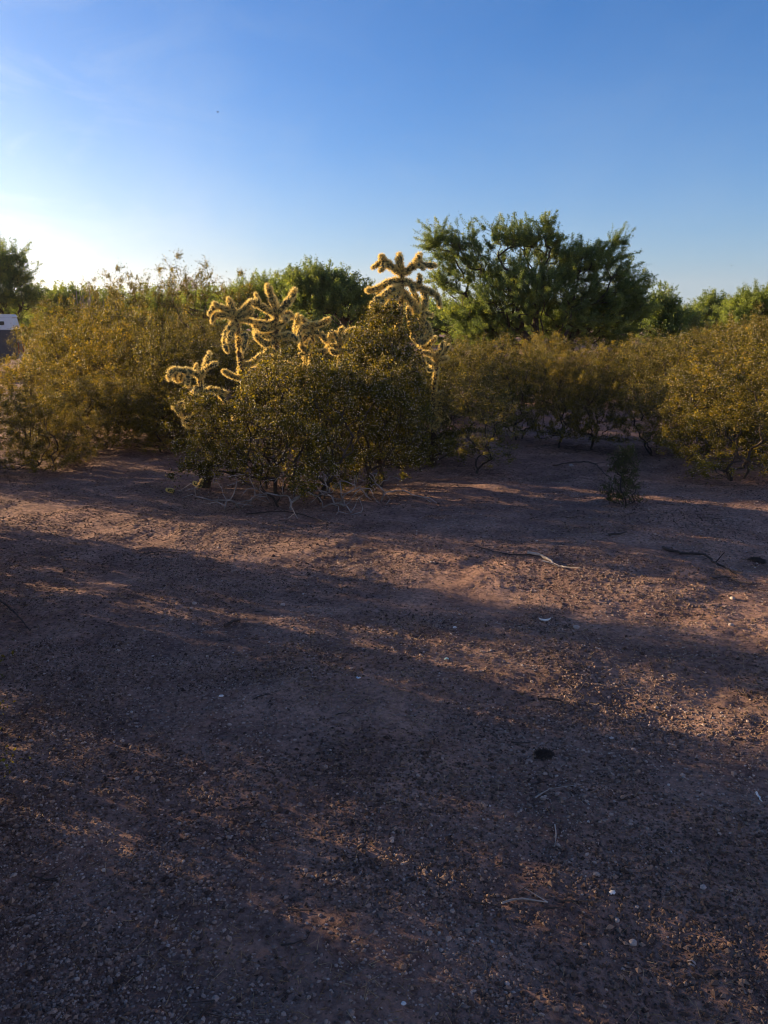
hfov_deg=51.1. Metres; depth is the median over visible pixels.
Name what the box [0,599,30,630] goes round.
fallen branch
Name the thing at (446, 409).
creosote bush
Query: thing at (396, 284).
cholla cactus
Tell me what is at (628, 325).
scrub tree
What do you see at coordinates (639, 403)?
creosote bush
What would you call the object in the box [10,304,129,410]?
creosote bush
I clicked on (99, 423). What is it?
creosote bush
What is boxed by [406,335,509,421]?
creosote bush
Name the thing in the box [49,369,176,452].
creosote bush
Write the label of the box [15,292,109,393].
creosote bush
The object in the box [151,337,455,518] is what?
creosote bush
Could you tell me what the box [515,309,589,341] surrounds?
scrub tree
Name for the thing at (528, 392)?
creosote bush
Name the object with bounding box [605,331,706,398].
creosote bush
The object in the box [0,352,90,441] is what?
creosote bush
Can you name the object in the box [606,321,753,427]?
creosote bush
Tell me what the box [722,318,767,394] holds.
creosote bush
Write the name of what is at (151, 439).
creosote bush
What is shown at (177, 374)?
cholla cactus
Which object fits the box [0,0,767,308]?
sky
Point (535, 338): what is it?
creosote bush
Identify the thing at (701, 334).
creosote bush
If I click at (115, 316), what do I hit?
creosote bush
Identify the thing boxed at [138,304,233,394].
creosote bush
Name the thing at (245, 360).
creosote bush
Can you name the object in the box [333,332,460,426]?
creosote bush
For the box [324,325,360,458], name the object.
cholla cactus
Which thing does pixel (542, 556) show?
fallen branch
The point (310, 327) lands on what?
cholla cactus
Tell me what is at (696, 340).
creosote bush
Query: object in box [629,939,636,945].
stone
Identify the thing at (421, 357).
creosote bush
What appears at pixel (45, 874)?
loose twig
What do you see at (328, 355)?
creosote bush
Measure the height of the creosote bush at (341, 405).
1.330 m
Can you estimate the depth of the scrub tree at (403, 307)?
63.83 m
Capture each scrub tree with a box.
[3,303,70,340]
[19,273,190,340]
[148,277,259,341]
[242,310,344,342]
[303,304,405,340]
[364,288,430,338]
[402,296,507,345]
[405,304,454,341]
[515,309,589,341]
[593,314,644,335]
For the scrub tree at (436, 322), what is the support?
on the ground at (468, 589)
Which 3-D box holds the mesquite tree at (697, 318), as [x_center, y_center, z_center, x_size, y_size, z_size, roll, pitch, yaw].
[12.347,-7.548,33.260,2.627,2.463,2.250,0,14,0]
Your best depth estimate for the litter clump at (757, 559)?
5.55 m
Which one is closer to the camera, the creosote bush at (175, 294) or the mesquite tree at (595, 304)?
the creosote bush at (175, 294)
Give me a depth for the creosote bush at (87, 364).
11.02 m
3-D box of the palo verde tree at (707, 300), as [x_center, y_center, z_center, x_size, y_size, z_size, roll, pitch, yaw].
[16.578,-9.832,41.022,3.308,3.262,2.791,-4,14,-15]
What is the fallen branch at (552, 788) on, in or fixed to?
on the ground at (468, 589)
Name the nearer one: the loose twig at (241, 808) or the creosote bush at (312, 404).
the loose twig at (241, 808)
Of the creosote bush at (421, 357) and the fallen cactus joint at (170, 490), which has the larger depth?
the creosote bush at (421, 357)
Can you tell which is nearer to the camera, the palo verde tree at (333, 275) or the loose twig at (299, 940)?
the loose twig at (299, 940)
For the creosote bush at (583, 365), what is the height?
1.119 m
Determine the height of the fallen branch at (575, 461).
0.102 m
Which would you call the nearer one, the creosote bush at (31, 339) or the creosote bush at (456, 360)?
the creosote bush at (456, 360)
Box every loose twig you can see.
[29,879,56,889]
[32,861,65,879]
[229,806,256,810]
[266,808,324,841]
[281,920,315,945]
[288,908,313,910]
[470,883,531,907]
[511,741,529,748]
[531,772,559,784]
[543,873,573,907]
[605,889,629,920]
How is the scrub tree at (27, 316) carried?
on the ground at (468, 589)
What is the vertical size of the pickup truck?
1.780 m
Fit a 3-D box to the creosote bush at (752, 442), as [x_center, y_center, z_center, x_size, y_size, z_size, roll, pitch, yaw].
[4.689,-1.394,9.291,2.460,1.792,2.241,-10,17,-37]
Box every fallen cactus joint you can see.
[166,487,174,492]
[192,478,202,487]
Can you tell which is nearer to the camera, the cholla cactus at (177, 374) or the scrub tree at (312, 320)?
the cholla cactus at (177, 374)
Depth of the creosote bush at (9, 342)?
13.56 m
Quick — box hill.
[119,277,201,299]
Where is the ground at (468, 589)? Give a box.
[0,325,767,1023]
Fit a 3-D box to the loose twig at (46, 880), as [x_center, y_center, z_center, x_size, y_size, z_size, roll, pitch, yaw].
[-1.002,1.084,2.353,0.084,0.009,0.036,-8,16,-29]
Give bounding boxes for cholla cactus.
[165,350,228,487]
[206,295,263,467]
[246,283,300,466]
[292,312,330,453]
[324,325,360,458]
[364,251,443,468]
[416,335,453,466]
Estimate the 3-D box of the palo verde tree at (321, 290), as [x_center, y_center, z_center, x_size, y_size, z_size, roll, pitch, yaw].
[-1.581,-6.189,24.990,3.725,3.653,2.591,0,14,0]
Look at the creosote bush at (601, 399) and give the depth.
9.98 m
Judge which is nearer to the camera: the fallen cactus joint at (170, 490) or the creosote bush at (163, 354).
the fallen cactus joint at (170, 490)
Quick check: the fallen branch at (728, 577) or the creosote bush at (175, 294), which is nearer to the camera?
the fallen branch at (728, 577)
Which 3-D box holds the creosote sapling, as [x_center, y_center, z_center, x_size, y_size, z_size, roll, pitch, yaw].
[2.098,-0.328,7.037,0.392,0.599,0.460,0,14,0]
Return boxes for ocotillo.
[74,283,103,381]
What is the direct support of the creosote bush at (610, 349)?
on the ground at (468, 589)
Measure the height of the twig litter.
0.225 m
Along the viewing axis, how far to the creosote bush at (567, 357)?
15.66 m
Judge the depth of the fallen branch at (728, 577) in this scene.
5.05 m
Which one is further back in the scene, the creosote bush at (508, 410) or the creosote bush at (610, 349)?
the creosote bush at (610, 349)
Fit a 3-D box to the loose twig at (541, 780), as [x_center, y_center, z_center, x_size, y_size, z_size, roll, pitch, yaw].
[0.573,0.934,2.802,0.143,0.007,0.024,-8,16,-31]
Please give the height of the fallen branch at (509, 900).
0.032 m
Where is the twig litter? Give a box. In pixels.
[0,422,767,871]
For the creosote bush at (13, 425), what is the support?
on the ground at (468, 589)
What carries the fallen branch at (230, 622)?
on the ground at (468, 589)
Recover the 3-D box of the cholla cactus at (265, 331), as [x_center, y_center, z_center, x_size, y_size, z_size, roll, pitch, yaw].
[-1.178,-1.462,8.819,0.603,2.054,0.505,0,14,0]
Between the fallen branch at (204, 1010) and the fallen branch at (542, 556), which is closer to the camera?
the fallen branch at (204, 1010)
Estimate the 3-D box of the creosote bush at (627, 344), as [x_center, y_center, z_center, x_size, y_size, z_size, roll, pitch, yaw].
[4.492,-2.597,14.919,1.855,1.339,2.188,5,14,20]
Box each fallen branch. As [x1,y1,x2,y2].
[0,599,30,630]
[180,1000,252,1022]
[224,619,240,626]
[246,510,327,522]
[471,544,531,554]
[501,885,547,903]
[527,551,576,567]
[535,784,580,797]
[538,682,585,709]
[552,458,604,473]
[608,531,626,535]
[662,546,741,574]
[711,566,747,584]
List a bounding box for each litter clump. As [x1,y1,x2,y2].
[532,747,556,760]
[747,556,766,563]
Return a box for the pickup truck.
[0,314,27,360]
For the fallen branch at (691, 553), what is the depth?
5.54 m
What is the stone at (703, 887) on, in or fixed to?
on the ground at (468, 589)
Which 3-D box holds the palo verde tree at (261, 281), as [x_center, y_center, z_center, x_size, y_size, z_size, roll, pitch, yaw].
[-4.345,-7.203,29.378,3.966,3.584,3.172,0,14,0]
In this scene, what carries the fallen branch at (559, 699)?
on the ground at (468, 589)
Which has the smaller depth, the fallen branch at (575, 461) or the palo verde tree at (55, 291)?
the fallen branch at (575, 461)
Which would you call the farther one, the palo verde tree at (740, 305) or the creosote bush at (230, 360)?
the palo verde tree at (740, 305)
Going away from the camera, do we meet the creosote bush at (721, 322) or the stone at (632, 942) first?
the stone at (632, 942)
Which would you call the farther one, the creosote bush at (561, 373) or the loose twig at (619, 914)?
the creosote bush at (561, 373)
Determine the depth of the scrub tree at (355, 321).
49.55 m
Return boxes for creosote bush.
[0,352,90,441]
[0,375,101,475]
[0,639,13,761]
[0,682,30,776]
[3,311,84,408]
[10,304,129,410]
[10,318,82,379]
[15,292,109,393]
[24,402,108,465]
[34,319,179,433]
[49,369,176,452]
[59,292,162,418]
[74,311,239,443]
[77,270,127,350]
[80,297,229,419]
[90,374,198,455]
[98,263,154,366]
[124,259,178,342]
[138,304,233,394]
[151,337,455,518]
[158,248,221,379]
[159,330,271,444]
[182,311,242,383]
[199,268,264,385]
[209,338,271,422]
[236,311,337,412]
[236,325,297,365]
[252,339,361,391]
[279,321,392,427]
[292,355,440,452]
[329,291,434,487]
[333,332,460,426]
[382,359,516,465]
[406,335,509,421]
[411,344,448,401]
[430,372,533,473]
[432,332,494,393]
[438,332,537,408]
[476,329,567,401]
[476,340,576,439]
[517,348,609,400]
[524,350,603,447]
[526,330,604,394]
[550,348,632,403]
[560,345,639,449]
[576,339,640,388]
[580,335,674,407]
[592,378,698,455]
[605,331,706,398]
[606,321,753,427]
[630,352,758,454]
[649,331,767,482]
[670,330,760,416]
[679,321,731,365]
[681,319,759,369]
[693,301,767,424]
[702,318,767,458]
[713,314,767,345]
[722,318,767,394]
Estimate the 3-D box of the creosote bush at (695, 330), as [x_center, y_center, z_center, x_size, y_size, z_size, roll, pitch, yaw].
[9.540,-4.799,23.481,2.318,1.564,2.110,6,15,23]
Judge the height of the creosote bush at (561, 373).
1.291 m
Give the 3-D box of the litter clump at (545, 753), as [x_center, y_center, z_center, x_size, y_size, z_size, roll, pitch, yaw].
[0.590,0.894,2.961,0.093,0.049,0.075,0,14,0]
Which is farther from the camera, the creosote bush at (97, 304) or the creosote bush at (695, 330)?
the creosote bush at (695, 330)
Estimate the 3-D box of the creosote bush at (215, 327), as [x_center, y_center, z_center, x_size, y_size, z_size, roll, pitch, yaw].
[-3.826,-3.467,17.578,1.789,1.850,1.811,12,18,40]
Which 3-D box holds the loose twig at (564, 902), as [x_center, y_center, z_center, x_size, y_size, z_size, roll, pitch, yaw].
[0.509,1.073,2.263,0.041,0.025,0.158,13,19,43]
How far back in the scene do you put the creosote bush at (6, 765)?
2.59 m
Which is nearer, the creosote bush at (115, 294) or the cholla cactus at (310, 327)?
the cholla cactus at (310, 327)
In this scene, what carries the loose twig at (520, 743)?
on the ground at (468, 589)
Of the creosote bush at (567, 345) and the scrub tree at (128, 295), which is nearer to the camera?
the creosote bush at (567, 345)
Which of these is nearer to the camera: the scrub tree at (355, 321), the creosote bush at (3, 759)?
the creosote bush at (3, 759)
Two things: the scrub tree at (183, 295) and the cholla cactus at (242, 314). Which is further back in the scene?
the scrub tree at (183, 295)
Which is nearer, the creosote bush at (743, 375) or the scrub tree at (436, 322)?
the creosote bush at (743, 375)
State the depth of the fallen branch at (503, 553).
5.54 m
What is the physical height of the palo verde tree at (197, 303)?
3.336 m
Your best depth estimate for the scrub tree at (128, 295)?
47.54 m
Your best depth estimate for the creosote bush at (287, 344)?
12.53 m
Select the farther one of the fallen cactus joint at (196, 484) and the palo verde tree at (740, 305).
the palo verde tree at (740, 305)
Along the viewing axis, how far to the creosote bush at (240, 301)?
12.78 m
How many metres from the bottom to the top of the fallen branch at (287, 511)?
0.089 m
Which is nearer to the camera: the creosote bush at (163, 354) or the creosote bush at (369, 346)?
the creosote bush at (369, 346)
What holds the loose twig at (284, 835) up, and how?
on the ground at (468, 589)
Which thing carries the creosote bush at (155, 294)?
on the ground at (468, 589)
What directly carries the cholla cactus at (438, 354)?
on the ground at (468, 589)
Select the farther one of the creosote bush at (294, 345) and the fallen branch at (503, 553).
the creosote bush at (294, 345)
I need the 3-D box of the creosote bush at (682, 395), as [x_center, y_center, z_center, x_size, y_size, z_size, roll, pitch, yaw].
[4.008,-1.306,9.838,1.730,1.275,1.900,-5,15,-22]
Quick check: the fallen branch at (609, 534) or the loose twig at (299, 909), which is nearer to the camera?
the loose twig at (299, 909)
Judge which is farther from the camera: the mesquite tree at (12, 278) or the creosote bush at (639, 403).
the mesquite tree at (12, 278)
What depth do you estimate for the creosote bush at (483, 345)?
14.03 m
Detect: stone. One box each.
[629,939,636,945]
[700,884,706,889]
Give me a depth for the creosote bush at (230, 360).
10.08 m
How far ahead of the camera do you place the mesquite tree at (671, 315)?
21.23 m
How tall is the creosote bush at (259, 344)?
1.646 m
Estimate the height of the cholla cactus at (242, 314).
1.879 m
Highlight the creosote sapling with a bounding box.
[597,441,645,507]
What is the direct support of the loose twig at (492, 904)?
on the ground at (468, 589)
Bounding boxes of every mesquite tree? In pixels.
[0,231,55,361]
[410,208,664,384]
[631,280,697,349]
[679,300,712,340]
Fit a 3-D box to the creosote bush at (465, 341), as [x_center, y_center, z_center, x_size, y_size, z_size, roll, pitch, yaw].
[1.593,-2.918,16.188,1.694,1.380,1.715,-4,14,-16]
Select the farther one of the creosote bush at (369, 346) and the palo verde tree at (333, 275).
the palo verde tree at (333, 275)
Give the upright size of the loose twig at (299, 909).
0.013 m
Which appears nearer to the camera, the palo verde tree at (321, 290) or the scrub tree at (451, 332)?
the palo verde tree at (321, 290)
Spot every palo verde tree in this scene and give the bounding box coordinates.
[25,280,114,332]
[123,279,260,343]
[212,263,301,322]
[272,254,387,338]
[325,264,362,311]
[683,286,731,334]
[709,278,767,332]

